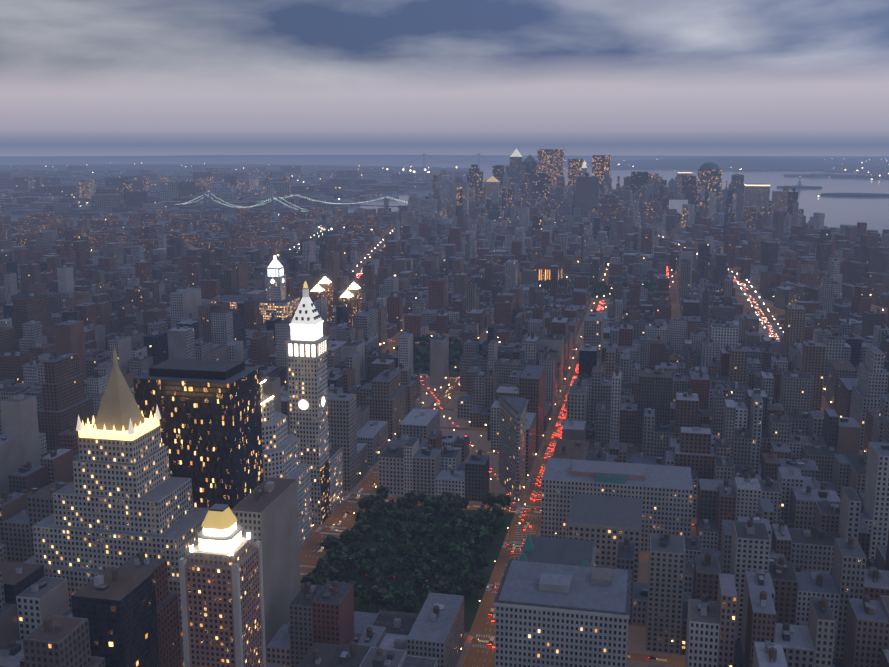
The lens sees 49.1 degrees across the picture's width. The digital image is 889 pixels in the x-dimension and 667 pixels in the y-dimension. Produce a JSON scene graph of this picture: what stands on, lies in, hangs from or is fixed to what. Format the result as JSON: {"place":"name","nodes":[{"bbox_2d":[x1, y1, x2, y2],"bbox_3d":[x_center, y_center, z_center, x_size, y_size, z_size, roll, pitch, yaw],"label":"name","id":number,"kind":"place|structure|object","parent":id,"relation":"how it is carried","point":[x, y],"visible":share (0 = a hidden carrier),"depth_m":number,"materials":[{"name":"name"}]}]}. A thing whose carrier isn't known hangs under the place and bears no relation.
{"place":"outdoors","nodes":[
{"label":"outdoors","id":0,"kind":"place"},
{"bbox_2d":[0,164,481,180],"bbox_3d":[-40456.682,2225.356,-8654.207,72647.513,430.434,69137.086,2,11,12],"label":"distant land","id":1,"kind":"structure","parent":0,"point":[189,167],"depth_m":15287.55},
{"bbox_2d":[0,165,888,666],"bbox_3d":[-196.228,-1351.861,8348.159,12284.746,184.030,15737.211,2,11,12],"label":"city buildings","id":2,"kind":"structure","parent":1,"relation":"on","point":[160,253],"depth_m":1184.12,"materials":[{"name":"concrete"}]},
{"bbox_2d":[0,273,888,661],"bbox_3d":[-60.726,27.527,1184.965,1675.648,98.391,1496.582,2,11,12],"label":"rooftop water tanks","id":3,"kind":"object","parent":2,"relation":"on","point":[626,541],"visible":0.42,"depth_m":855.65,"materials":[{"name":"wood"}]},
{"bbox_2d":[0,155,888,236],"bbox_3d":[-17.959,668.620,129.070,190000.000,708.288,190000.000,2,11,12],"label":"harbour water","id":4,"kind":"structure","parent":0,"point":[871,212],"depth_m":11024.14,"materials":[{"name":"liquid"}]},
{"bbox_2d":[8,153,509,239],"bbox_3d":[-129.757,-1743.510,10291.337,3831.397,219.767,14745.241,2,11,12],"label":"suspension bridges","id":5,"kind":"structure","parent":4,"relation":"on","point":[296,203],"depth_m":4636.58,"materials":[{"name":"metal"}]},
{"bbox_2d":[618,164,888,196],"bbox_3d":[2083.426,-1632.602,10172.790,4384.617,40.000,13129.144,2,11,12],"label":"islands","id":6,"kind":"object","parent":4,"relation":"on","point":[851,194],"visible":0.27,"depth_m":6428.06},
{"bbox_2d":[0,0,888,155],"label":"sky","id":7,"kind":"structure","parent":0,"point":[78,77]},
{"bbox_2d":[317,238,612,632],"bbox_3d":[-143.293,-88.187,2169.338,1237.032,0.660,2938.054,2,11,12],"label":"park lawns","id":8,"kind":"structure","parent":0,"point":[472,602],"depth_m":783.78,"materials":[{"name":"green plant"}]},
{"bbox_2d":[291,229,657,612],"bbox_3d":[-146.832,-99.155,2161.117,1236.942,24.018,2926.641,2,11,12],"label":"park trees","id":9,"kind":"object","parent":8,"relation":"on","point":[487,524],"visible":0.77,"depth_m":770.82,"materials":[{"name":"green plant"}]},
{"bbox_2d":[45,158,888,655],"bbox_3d":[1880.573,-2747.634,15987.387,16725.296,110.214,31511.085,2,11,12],"label":"street lamps and city lights","id":10,"kind":"object","parent":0,"point":[459,384],"visible":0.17,"depth_m":1906.82},
{"bbox_2d":[53,155,888,171],"bbox_3d":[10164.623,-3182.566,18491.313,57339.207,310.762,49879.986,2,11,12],"label":"staten island hills","id":11,"kind":"structure","parent":0,"point":[744,163],"depth_m":16956.73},
{"bbox_2d":[278,219,887,666],"bbox_3d":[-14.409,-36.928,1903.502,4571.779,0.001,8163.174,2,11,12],"label":"street","id":12,"kind":"structure","parent":0,"point":[480,627],"depth_m":885.32,"materials":[{"name":"grey asphalt"}]},
{"bbox_2d":[23,149,803,666],"bbox_3d":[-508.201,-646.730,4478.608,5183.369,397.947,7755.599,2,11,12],"label":"landmark buildings","id":13,"kind":"structure","parent":12,"relation":"on","point":[175,461],"depth_m":684.20,"materials":[{"name":"concrete"}]},
{"bbox_2d":[300,383,695,666],"bbox_3d":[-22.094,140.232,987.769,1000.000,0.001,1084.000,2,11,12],"label":"road markings","id":14,"kind":"object","parent":12,"relation":"on","point":[503,546],"visible":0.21,"depth_m":830.58,"materials":[{"name":"white paint"}]},
{"bbox_2d":[319,245,822,661],"bbox_3d":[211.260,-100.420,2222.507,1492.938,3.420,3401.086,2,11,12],"label":"cars","id":15,"kind":"object","parent":12,"relation":"on","point":[361,491],"visible":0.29,"depth_m":946.08,"materials":[{"name":"red metal"}]},
{"bbox_2d":[343,268,887,666],"bbox_3d":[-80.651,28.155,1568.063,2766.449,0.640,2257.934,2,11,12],"label":"sidewalk block pads","id":16,"kind":"object","parent":12,"relation":"on","point":[636,639],"visible":0.06,"depth_m":1099.13,"materials":[{"name":"grey concrete"}]},
{"bbox_2d":[782,170,888,179],"bbox_3d":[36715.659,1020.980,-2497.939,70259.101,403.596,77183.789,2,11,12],"label":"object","id":17,"kind":"structure","parent":0,"point":[821,171],"depth_m":13361.80,"materials":[{"name":"grey"}]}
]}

